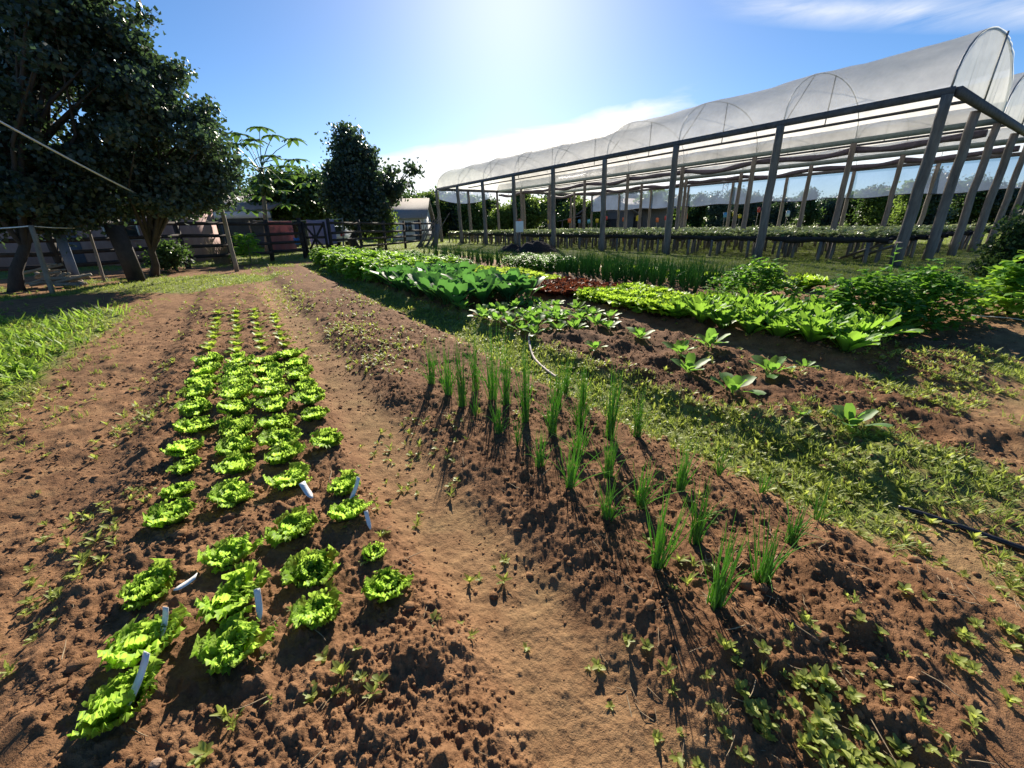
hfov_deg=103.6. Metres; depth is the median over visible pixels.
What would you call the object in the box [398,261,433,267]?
collard plant
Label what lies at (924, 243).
lawn grass
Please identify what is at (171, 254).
leafy shrub
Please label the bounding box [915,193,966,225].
tree
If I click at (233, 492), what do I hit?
lettuce
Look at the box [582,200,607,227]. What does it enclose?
tree
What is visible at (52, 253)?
rail fence
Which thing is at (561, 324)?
brassica seedling
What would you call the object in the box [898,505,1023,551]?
irrigation pipe
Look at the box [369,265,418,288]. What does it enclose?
collard plant
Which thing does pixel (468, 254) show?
spring onion
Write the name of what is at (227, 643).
lettuce
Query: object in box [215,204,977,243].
undergrowth
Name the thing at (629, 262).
spring onion
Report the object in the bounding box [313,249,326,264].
leafy bush
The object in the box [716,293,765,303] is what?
romaine plant
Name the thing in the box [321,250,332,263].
leafy bush
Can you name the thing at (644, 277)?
spring onion
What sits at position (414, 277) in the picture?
collard plant
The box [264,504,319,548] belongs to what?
lettuce
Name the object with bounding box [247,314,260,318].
lettuce seedling
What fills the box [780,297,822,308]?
romaine plant
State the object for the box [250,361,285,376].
lettuce
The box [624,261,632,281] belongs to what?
spring onion
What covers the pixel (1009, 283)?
leafy plant
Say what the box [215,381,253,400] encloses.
lettuce
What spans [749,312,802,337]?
romaine plant
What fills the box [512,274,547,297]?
collard plant
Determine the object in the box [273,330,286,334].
lettuce seedling
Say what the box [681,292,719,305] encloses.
romaine plant
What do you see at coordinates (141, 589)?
lettuce
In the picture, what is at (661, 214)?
shed
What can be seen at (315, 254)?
leafy bush
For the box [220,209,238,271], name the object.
pole
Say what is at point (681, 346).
brassica seedling
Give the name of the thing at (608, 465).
chive clump
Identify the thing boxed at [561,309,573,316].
brassica seedling
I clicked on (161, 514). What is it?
lettuce
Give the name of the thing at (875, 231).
strawberry plants
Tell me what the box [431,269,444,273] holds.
collard plant
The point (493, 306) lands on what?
brassica seedling
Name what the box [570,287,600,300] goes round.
curly lettuce
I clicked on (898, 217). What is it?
tree
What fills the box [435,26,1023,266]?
greenhouse
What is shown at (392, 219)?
leafy shrub
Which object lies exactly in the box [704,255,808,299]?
celery bush
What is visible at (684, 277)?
spring onion
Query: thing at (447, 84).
sky
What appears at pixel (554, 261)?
parsley bush
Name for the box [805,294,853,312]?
romaine plant
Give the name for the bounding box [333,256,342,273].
leafy bush
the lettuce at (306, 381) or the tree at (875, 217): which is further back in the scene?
the tree at (875, 217)
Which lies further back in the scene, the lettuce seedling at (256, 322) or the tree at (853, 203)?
the tree at (853, 203)
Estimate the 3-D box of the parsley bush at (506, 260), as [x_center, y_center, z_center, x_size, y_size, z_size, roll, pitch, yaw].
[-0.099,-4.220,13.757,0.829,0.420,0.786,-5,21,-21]
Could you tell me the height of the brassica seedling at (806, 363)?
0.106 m
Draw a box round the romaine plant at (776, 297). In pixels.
[753,294,802,304]
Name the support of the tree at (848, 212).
on the ground at (572, 720)
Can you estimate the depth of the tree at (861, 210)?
90.39 m
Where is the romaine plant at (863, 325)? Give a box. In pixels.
[837,314,894,335]
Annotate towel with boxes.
[268,221,296,249]
[306,220,337,244]
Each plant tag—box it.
[119,651,149,716]
[159,607,168,639]
[173,573,196,590]
[253,588,262,619]
[299,481,312,498]
[349,477,359,498]
[364,510,370,528]
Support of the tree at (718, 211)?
on the ground at (572, 720)
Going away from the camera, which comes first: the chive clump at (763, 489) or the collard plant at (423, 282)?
the chive clump at (763, 489)
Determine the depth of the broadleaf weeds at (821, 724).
1.13 m
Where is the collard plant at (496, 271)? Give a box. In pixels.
[492,270,504,278]
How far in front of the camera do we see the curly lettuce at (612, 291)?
7.32 m
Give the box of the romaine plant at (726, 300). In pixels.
[713,298,746,309]
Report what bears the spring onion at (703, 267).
on the ground at (572, 720)
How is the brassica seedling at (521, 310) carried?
on the ground at (572, 720)
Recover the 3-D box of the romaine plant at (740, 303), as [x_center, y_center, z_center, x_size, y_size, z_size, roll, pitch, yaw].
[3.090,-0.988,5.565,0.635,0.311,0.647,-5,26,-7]
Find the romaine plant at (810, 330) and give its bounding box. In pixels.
[776,310,848,341]
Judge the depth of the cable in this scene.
8.84 m
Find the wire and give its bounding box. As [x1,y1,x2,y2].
[0,226,27,228]
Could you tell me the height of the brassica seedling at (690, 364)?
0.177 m
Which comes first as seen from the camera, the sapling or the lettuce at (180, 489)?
the lettuce at (180, 489)
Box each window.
[102,216,142,239]
[405,222,412,229]
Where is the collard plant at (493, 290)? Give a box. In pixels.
[479,275,508,297]
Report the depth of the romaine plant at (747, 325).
5.03 m
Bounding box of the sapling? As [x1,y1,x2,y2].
[227,232,264,264]
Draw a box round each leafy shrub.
[137,236,195,272]
[369,205,401,246]
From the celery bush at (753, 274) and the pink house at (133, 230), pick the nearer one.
the celery bush at (753, 274)
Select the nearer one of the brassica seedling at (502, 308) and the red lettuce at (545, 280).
the brassica seedling at (502, 308)
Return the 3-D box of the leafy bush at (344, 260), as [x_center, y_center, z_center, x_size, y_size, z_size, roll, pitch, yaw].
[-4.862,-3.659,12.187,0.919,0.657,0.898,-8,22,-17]
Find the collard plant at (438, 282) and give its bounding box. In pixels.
[423,277,468,304]
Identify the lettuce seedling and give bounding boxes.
[199,340,216,346]
[201,343,216,349]
[206,333,221,337]
[207,330,224,333]
[208,323,220,328]
[210,309,226,313]
[223,345,241,352]
[226,327,242,332]
[227,313,239,317]
[228,339,243,344]
[229,333,241,338]
[232,323,244,327]
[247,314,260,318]
[251,320,265,324]
[251,326,263,330]
[252,331,265,335]
[253,338,268,342]
[255,345,270,350]
[268,315,280,318]
[269,319,279,323]
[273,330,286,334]
[274,324,284,328]
[275,335,289,340]
[277,341,296,345]
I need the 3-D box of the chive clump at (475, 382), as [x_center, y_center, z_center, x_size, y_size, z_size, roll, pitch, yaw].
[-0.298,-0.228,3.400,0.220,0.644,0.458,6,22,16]
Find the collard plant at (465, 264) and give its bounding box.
[452,261,479,270]
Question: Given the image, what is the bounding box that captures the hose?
[528,314,555,376]
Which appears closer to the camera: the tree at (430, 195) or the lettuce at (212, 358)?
the lettuce at (212, 358)
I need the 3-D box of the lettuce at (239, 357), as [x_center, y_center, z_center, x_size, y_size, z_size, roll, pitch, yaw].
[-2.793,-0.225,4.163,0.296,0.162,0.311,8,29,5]
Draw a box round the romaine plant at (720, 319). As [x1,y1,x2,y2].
[702,303,746,328]
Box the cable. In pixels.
[0,121,193,219]
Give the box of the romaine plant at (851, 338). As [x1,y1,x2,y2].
[819,322,887,351]
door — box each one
[57,230,86,262]
[414,221,421,239]
[606,219,616,227]
[633,217,642,227]
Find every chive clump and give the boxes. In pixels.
[409,335,441,383]
[422,337,467,395]
[446,329,475,407]
[460,320,508,399]
[462,387,482,417]
[464,321,488,391]
[478,333,520,405]
[487,393,520,433]
[512,337,543,422]
[512,418,524,447]
[516,364,577,433]
[523,433,553,468]
[531,438,615,488]
[536,361,571,406]
[552,385,600,426]
[554,404,597,455]
[557,355,581,394]
[574,363,598,406]
[580,425,633,478]
[587,474,643,521]
[599,457,693,506]
[600,358,629,439]
[626,385,656,437]
[634,470,700,570]
[669,434,703,490]
[676,468,730,544]
[698,510,757,610]
[707,435,739,476]
[743,508,815,591]
[748,469,781,494]
[773,483,828,544]
[800,475,847,523]
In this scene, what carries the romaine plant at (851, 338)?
on the ground at (572, 720)
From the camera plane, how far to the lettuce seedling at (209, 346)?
4.68 m
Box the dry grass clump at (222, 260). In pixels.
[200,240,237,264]
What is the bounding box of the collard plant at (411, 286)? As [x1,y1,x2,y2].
[401,277,422,296]
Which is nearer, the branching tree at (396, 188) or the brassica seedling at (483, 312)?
the brassica seedling at (483, 312)
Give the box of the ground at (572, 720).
[0,220,1023,767]
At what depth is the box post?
23.11 m
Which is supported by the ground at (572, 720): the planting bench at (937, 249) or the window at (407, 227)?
the planting bench at (937, 249)
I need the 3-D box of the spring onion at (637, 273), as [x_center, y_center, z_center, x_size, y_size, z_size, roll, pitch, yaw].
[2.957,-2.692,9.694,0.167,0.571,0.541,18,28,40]
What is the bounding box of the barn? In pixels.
[557,194,638,228]
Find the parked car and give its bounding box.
[329,226,357,245]
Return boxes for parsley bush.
[460,258,476,264]
[498,254,512,265]
[509,255,521,266]
[510,254,529,268]
[521,255,548,271]
[526,256,555,272]
[544,254,568,270]
[546,252,557,258]
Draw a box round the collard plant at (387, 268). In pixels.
[363,265,389,283]
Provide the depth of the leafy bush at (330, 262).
13.34 m
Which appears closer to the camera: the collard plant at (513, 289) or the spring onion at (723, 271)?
the collard plant at (513, 289)
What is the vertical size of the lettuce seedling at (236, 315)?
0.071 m
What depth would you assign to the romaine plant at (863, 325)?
4.45 m
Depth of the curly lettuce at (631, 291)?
7.08 m
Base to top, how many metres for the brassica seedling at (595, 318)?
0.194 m
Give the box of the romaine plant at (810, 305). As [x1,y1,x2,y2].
[797,301,843,314]
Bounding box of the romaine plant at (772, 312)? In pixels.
[747,301,800,325]
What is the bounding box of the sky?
[49,0,1023,219]
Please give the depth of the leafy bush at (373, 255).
12.27 m
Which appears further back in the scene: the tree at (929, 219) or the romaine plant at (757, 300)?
the tree at (929, 219)
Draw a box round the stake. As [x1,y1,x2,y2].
[87,230,105,281]
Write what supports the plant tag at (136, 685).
in the lettuce at (106, 706)
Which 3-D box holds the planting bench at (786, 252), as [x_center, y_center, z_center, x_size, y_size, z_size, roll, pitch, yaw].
[4.243,-9.698,27.376,0.573,0.965,32.950,-15,25,-31]
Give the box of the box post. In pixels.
[516,218,522,246]
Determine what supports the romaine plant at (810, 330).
on the ground at (572, 720)
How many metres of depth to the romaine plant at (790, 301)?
5.44 m
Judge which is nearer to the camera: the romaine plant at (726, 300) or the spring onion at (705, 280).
the romaine plant at (726, 300)
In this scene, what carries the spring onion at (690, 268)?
on the ground at (572, 720)
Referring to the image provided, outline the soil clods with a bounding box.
[0,294,1023,767]
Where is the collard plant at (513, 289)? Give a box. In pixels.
[483,277,536,304]
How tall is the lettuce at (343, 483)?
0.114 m
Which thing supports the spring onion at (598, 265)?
on the ground at (572, 720)
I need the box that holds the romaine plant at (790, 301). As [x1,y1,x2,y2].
[771,295,814,313]
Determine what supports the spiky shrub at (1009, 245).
on the ground at (572, 720)
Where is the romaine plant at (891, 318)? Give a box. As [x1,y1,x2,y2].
[840,306,923,337]
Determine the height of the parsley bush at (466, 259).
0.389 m
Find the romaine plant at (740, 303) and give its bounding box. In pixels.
[719,299,764,320]
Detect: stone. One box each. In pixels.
[148,757,162,767]
[907,676,918,683]
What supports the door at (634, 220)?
in the shed
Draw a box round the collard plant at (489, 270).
[477,267,501,274]
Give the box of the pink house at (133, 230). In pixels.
[0,188,220,266]
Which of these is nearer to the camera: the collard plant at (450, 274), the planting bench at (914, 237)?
the collard plant at (450, 274)
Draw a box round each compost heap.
[499,243,519,252]
[513,239,557,252]
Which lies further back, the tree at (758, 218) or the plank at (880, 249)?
the tree at (758, 218)
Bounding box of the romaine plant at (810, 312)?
[768,308,824,331]
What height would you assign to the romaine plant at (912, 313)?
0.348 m
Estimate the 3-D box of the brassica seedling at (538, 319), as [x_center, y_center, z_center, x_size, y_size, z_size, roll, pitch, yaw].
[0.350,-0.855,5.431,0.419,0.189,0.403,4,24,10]
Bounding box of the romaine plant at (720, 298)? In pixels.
[713,294,727,301]
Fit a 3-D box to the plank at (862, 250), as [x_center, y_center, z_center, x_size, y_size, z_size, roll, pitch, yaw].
[12.550,-4.770,14.395,0.140,0.736,2.163,1,21,4]
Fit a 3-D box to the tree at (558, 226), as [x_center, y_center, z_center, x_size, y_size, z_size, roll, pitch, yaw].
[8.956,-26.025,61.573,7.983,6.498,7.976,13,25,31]
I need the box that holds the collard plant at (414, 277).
[407,271,432,297]
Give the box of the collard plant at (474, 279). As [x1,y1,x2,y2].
[440,273,485,297]
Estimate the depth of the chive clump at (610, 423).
2.62 m
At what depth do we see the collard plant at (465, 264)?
9.22 m
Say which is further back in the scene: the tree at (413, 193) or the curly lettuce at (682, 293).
the tree at (413, 193)
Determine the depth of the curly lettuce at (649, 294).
6.77 m
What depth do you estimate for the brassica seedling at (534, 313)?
5.61 m
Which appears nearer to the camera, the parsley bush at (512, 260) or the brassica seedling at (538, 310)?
the brassica seedling at (538, 310)
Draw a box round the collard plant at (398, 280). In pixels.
[388,268,416,290]
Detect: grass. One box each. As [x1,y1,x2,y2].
[0,233,1001,299]
[0,255,1023,582]
[0,303,130,411]
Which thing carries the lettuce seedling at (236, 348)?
on the ground at (572, 720)
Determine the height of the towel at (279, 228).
1.847 m
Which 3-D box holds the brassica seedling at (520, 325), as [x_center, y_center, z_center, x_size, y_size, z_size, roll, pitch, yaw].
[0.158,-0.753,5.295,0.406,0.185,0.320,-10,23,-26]
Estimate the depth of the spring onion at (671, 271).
8.98 m
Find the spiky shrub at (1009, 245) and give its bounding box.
[953,204,1023,279]
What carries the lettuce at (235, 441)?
on the ground at (572, 720)
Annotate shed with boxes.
[633,207,676,227]
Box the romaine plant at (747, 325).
[725,307,771,333]
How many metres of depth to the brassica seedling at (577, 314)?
5.71 m
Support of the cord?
on the ground at (572, 720)
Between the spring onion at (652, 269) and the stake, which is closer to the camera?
the spring onion at (652, 269)
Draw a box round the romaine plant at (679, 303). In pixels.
[657,296,697,318]
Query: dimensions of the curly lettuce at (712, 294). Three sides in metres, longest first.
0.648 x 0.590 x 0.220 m
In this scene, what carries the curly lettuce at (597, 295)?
on the ground at (572, 720)
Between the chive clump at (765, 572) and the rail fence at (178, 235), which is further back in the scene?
the rail fence at (178, 235)
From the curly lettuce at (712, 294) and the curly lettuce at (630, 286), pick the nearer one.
the curly lettuce at (712, 294)
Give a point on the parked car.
(337, 228)
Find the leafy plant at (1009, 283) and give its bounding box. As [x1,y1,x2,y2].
[954,250,1023,318]
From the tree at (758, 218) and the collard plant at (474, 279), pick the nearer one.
the collard plant at (474, 279)
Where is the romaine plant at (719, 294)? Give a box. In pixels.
[709,292,736,297]
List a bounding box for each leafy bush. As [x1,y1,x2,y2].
[308,245,326,263]
[310,246,328,260]
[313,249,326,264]
[320,250,344,272]
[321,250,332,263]
[332,253,345,266]
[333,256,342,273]
[335,252,363,273]
[342,254,370,278]
[346,255,368,278]
[348,249,364,254]
[359,250,368,256]
[359,258,383,280]
[364,260,387,282]
[365,250,385,259]
[372,248,385,253]
[376,253,395,263]
[380,256,398,266]
[389,258,414,267]
[390,253,411,260]
[409,257,429,264]
[425,254,441,263]
[440,256,459,263]
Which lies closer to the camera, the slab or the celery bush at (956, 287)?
the celery bush at (956, 287)
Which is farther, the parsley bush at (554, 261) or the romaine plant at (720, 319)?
the parsley bush at (554, 261)
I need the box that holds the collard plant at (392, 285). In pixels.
[384,273,404,290]
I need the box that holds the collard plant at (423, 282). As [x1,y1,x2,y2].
[414,273,447,300]
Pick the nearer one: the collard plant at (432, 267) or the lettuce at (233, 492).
the lettuce at (233, 492)
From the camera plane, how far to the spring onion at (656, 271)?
9.35 m
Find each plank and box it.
[838,240,892,258]
[853,245,893,258]
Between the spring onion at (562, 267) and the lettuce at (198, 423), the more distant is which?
the spring onion at (562, 267)
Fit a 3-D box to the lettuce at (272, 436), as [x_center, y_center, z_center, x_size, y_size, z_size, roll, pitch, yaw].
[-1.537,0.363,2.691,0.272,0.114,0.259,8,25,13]
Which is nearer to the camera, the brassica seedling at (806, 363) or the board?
the brassica seedling at (806, 363)
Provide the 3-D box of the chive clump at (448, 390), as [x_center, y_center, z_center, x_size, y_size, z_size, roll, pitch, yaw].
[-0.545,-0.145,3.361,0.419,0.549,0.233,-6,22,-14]
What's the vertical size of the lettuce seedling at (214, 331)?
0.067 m
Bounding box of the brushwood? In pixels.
[416,214,448,247]
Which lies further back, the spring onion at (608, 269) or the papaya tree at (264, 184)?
the papaya tree at (264, 184)
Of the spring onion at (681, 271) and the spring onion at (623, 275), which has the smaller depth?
the spring onion at (681, 271)
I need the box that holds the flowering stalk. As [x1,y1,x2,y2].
[881,242,901,280]
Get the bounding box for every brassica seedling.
[452,299,472,308]
[468,309,495,318]
[470,304,487,310]
[483,302,500,309]
[485,311,508,319]
[489,302,516,313]
[496,312,522,324]
[501,298,523,308]
[506,308,529,317]
[507,320,531,330]
[512,296,531,305]
[516,310,543,323]
[518,306,536,312]
[520,300,540,306]
[523,313,552,325]
[523,324,544,335]
[524,308,547,314]
[533,303,550,309]
[535,297,552,306]
[538,311,554,318]
[540,305,554,310]
[541,305,567,318]
[546,300,564,305]
[546,320,566,329]
[548,312,567,321]
[558,318,588,329]
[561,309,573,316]
[566,309,590,320]
[569,299,589,310]
[577,305,604,313]
[578,308,605,313]
[581,313,606,325]
[585,340,607,350]
[597,320,621,329]
[599,310,620,318]
[626,327,654,338]
[662,340,697,357]
[670,352,710,372]
[689,328,729,346]
[710,371,765,394]
[748,355,795,378]
[789,405,811,415]
[796,359,821,367]
[829,403,892,426]
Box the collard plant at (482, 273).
[469,269,492,279]
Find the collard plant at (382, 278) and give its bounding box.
[368,267,392,283]
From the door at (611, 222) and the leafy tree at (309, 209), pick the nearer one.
the leafy tree at (309, 209)
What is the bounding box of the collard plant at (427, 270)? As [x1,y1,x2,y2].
[417,265,455,273]
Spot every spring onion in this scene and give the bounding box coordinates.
[465,248,470,258]
[473,250,478,263]
[484,248,489,264]
[487,248,500,265]
[488,246,492,265]
[548,251,555,271]
[556,252,562,272]
[559,255,564,272]
[563,254,569,273]
[566,253,577,272]
[571,252,581,275]
[576,256,586,275]
[579,252,596,276]
[581,254,590,273]
[590,260,599,278]
[595,253,611,279]
[596,258,601,276]
[603,256,615,278]
[604,256,622,281]
[606,252,619,275]
[612,253,631,279]
[612,255,625,281]
[616,256,642,282]
[617,257,631,279]
[622,255,634,279]
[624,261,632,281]
[631,255,644,280]
[631,260,641,281]
[637,256,651,284]
[638,255,653,282]
[645,260,659,281]
[647,254,660,281]
[648,263,658,284]
[654,261,668,285]
[658,256,678,283]
[661,254,683,281]
[664,256,677,280]
[666,258,679,284]
[669,265,683,288]
[672,260,693,290]
[672,261,689,286]
[674,256,690,281]
[674,260,689,284]
[686,255,701,282]
[689,264,702,287]
[692,264,706,292]
[696,254,711,277]
[696,260,712,286]
[698,263,726,287]
[699,263,728,288]
[702,258,720,286]
[707,256,721,283]
[715,260,725,285]
[716,262,729,288]
[724,258,739,281]
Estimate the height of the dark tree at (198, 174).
6.386 m
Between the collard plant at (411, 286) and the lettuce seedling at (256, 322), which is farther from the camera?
the collard plant at (411, 286)
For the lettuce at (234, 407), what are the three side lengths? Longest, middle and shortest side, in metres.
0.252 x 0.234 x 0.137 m
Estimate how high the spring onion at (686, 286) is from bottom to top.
0.697 m
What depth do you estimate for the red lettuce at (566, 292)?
7.69 m
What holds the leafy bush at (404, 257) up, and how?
on the ground at (572, 720)
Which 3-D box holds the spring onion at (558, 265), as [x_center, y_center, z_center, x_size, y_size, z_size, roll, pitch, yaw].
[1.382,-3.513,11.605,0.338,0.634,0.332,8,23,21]
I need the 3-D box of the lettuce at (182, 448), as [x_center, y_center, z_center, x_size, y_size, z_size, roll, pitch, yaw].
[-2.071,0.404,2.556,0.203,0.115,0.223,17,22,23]
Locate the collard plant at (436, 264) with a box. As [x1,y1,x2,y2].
[432,261,458,266]
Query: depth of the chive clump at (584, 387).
3.22 m
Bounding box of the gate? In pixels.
[301,222,328,254]
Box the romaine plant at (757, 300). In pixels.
[731,296,776,314]
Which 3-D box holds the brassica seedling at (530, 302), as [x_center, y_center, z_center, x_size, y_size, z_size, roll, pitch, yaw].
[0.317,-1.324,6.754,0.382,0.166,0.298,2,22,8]
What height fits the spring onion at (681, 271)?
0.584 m
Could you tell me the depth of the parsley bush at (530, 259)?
12.33 m
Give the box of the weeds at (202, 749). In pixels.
[0,263,1023,767]
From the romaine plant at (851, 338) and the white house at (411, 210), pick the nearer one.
the romaine plant at (851, 338)
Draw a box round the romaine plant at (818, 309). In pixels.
[798,305,858,328]
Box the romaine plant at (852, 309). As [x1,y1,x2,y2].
[823,307,862,321]
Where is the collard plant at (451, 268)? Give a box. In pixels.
[444,266,458,272]
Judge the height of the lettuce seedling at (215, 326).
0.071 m
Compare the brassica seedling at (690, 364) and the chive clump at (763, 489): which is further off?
the brassica seedling at (690, 364)
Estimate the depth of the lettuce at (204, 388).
3.40 m
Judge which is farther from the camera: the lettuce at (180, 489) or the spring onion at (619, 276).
the spring onion at (619, 276)
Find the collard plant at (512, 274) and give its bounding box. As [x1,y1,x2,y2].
[493,268,529,282]
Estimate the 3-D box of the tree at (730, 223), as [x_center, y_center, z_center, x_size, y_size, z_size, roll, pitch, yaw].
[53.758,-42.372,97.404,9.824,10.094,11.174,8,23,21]
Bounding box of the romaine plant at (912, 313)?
[864,309,923,335]
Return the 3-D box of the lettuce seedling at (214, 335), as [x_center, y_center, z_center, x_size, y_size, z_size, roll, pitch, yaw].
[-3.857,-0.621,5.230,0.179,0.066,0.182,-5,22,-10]
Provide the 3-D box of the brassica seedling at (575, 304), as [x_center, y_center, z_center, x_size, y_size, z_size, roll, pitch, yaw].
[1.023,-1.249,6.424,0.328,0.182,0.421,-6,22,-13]
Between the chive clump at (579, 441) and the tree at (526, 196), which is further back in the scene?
the tree at (526, 196)
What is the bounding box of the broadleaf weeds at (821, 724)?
[652,531,1023,767]
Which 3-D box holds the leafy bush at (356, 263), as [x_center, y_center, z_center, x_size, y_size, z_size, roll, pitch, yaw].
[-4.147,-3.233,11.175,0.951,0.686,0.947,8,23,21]
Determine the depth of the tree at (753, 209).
91.30 m
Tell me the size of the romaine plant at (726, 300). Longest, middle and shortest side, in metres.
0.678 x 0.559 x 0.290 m
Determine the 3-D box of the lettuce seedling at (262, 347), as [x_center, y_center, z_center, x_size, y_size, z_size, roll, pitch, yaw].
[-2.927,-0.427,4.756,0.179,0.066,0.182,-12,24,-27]
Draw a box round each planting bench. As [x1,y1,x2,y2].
[447,233,894,263]
[465,233,889,260]
[476,233,919,258]
[496,233,929,257]
[530,237,911,255]
[545,233,949,251]
[547,237,860,247]
[556,232,954,252]
[575,231,972,249]
[607,230,973,249]
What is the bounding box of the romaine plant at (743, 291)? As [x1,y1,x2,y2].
[722,285,775,299]
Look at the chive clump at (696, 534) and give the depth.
1.74 m
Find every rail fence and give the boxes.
[0,233,62,272]
[48,217,307,272]
[325,218,434,249]
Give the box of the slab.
[104,225,145,281]
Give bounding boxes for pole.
[28,225,55,293]
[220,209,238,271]
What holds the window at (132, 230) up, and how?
in the pink house at (133, 230)
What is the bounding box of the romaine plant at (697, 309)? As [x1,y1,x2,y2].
[681,296,732,321]
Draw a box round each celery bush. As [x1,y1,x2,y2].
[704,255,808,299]
[802,266,951,340]
[864,258,998,330]
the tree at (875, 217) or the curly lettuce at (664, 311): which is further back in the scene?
the tree at (875, 217)
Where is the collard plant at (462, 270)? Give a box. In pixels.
[452,268,477,276]
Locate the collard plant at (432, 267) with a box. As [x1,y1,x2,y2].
[427,262,454,269]
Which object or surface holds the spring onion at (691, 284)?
on the ground at (572, 720)
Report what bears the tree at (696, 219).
on the ground at (572, 720)
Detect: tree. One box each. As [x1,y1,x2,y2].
[0,0,178,291]
[47,33,255,276]
[221,126,325,250]
[241,160,337,237]
[300,115,398,248]
[377,157,426,246]
[402,191,418,197]
[408,188,424,197]
[416,189,451,235]
[426,185,451,235]
[440,202,464,231]
[449,202,488,230]
[479,194,502,236]
[482,201,519,229]
[506,194,547,228]
[508,194,533,225]
[537,194,578,228]
[543,195,586,228]
[555,198,588,228]
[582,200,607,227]
[687,206,708,227]
[702,204,733,226]
[715,205,742,227]
[733,202,761,226]
[751,202,774,226]
[769,202,799,226]
[791,199,826,226]
[815,198,836,225]
[824,199,855,225]
[843,199,860,225]
[846,198,879,226]
[857,195,903,225]
[887,194,938,225]
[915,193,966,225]
[937,207,960,224]
[949,190,1004,224]
[979,189,1023,224]
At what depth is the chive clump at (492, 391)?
3.18 m
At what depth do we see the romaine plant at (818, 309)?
4.76 m
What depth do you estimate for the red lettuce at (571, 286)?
8.09 m
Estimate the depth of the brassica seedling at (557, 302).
6.63 m
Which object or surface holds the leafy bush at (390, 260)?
on the ground at (572, 720)
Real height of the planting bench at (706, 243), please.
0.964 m
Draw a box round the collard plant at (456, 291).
[435,279,474,306]
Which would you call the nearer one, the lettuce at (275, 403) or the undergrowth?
the lettuce at (275, 403)
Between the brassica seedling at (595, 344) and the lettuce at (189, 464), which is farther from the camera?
the brassica seedling at (595, 344)
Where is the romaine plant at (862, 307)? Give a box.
[834,303,866,316]
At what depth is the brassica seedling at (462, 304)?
6.40 m
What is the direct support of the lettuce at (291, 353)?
on the ground at (572, 720)
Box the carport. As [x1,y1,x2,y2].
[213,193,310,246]
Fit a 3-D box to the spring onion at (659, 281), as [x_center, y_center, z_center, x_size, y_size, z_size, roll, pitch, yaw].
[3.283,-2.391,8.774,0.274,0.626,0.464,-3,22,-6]
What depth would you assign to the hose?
4.39 m
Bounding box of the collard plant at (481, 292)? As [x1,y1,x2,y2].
[467,275,510,304]
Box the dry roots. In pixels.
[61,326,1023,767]
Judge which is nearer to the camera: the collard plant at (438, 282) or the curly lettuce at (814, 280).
the collard plant at (438, 282)
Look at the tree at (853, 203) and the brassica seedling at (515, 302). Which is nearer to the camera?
the brassica seedling at (515, 302)
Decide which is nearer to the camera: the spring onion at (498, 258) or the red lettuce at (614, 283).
the red lettuce at (614, 283)
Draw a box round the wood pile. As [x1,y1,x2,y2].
[23,263,91,286]
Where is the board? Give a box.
[55,230,81,279]
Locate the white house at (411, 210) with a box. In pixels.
[386,198,434,240]
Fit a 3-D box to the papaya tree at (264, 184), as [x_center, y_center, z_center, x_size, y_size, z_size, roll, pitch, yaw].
[-14.734,-11.726,24.484,6.566,7.218,5.689,-1,21,0]
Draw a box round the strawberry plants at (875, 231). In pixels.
[449,224,992,237]
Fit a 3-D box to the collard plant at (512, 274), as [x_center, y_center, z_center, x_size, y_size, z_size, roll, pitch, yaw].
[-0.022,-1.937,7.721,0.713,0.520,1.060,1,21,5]
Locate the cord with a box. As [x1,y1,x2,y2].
[943,313,1023,319]
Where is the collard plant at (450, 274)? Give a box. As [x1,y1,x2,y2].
[443,272,471,281]
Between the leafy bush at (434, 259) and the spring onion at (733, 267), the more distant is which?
the leafy bush at (434, 259)
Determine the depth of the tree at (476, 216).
55.61 m
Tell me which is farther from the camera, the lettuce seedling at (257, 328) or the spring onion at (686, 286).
the spring onion at (686, 286)
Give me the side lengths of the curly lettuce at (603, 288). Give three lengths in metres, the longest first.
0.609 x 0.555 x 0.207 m
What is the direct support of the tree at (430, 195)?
on the ground at (572, 720)
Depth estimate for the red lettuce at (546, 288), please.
8.19 m
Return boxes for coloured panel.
[785,210,789,224]
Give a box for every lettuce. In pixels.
[67,651,164,740]
[97,601,192,672]
[116,558,176,611]
[141,497,196,527]
[157,481,197,499]
[160,436,204,456]
[166,454,201,474]
[172,415,218,432]
[174,397,213,416]
[176,379,216,399]
[184,373,221,384]
[189,362,221,375]
[189,610,277,675]
[190,352,224,366]
[194,559,272,623]
[197,532,263,573]
[205,477,253,507]
[211,449,255,474]
[214,414,258,438]
[214,430,255,456]
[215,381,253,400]
[216,397,255,415]
[217,371,254,386]
[220,362,255,378]
[223,350,255,366]
[248,352,281,365]
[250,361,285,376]
[252,368,284,385]
[252,381,290,397]
[254,394,291,412]
[254,412,296,429]
[256,424,302,446]
[262,461,311,490]
[264,440,306,464]
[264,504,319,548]
[277,347,307,358]
[279,544,340,588]
[284,353,309,369]
[284,364,314,379]
[286,585,342,629]
[291,386,325,404]
[292,375,318,391]
[300,405,329,421]
[309,427,343,447]
[326,469,360,495]
[327,495,373,519]
[361,541,386,561]
[361,566,414,602]
[533,272,548,275]
[535,283,557,293]
[541,279,554,284]
[548,281,567,288]
[548,287,562,295]
[554,278,569,282]
[557,276,576,280]
[557,283,576,288]
[558,287,577,296]
[561,279,583,284]
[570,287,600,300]
[575,283,591,286]
[577,277,594,281]
[587,281,602,286]
[588,290,612,303]
[592,286,616,291]
[597,283,614,287]
[601,292,626,302]
[602,288,626,293]
[604,281,622,285]
[607,293,645,307]
[614,288,645,294]
[617,281,643,286]
[617,283,648,289]
[632,296,667,312]
[634,290,664,297]
[637,283,654,287]
[645,286,673,292]
[646,298,692,316]
[654,293,680,299]
[659,291,681,295]
[669,290,692,294]
[703,291,716,297]
[742,262,788,277]
[767,277,792,288]
[786,272,835,288]

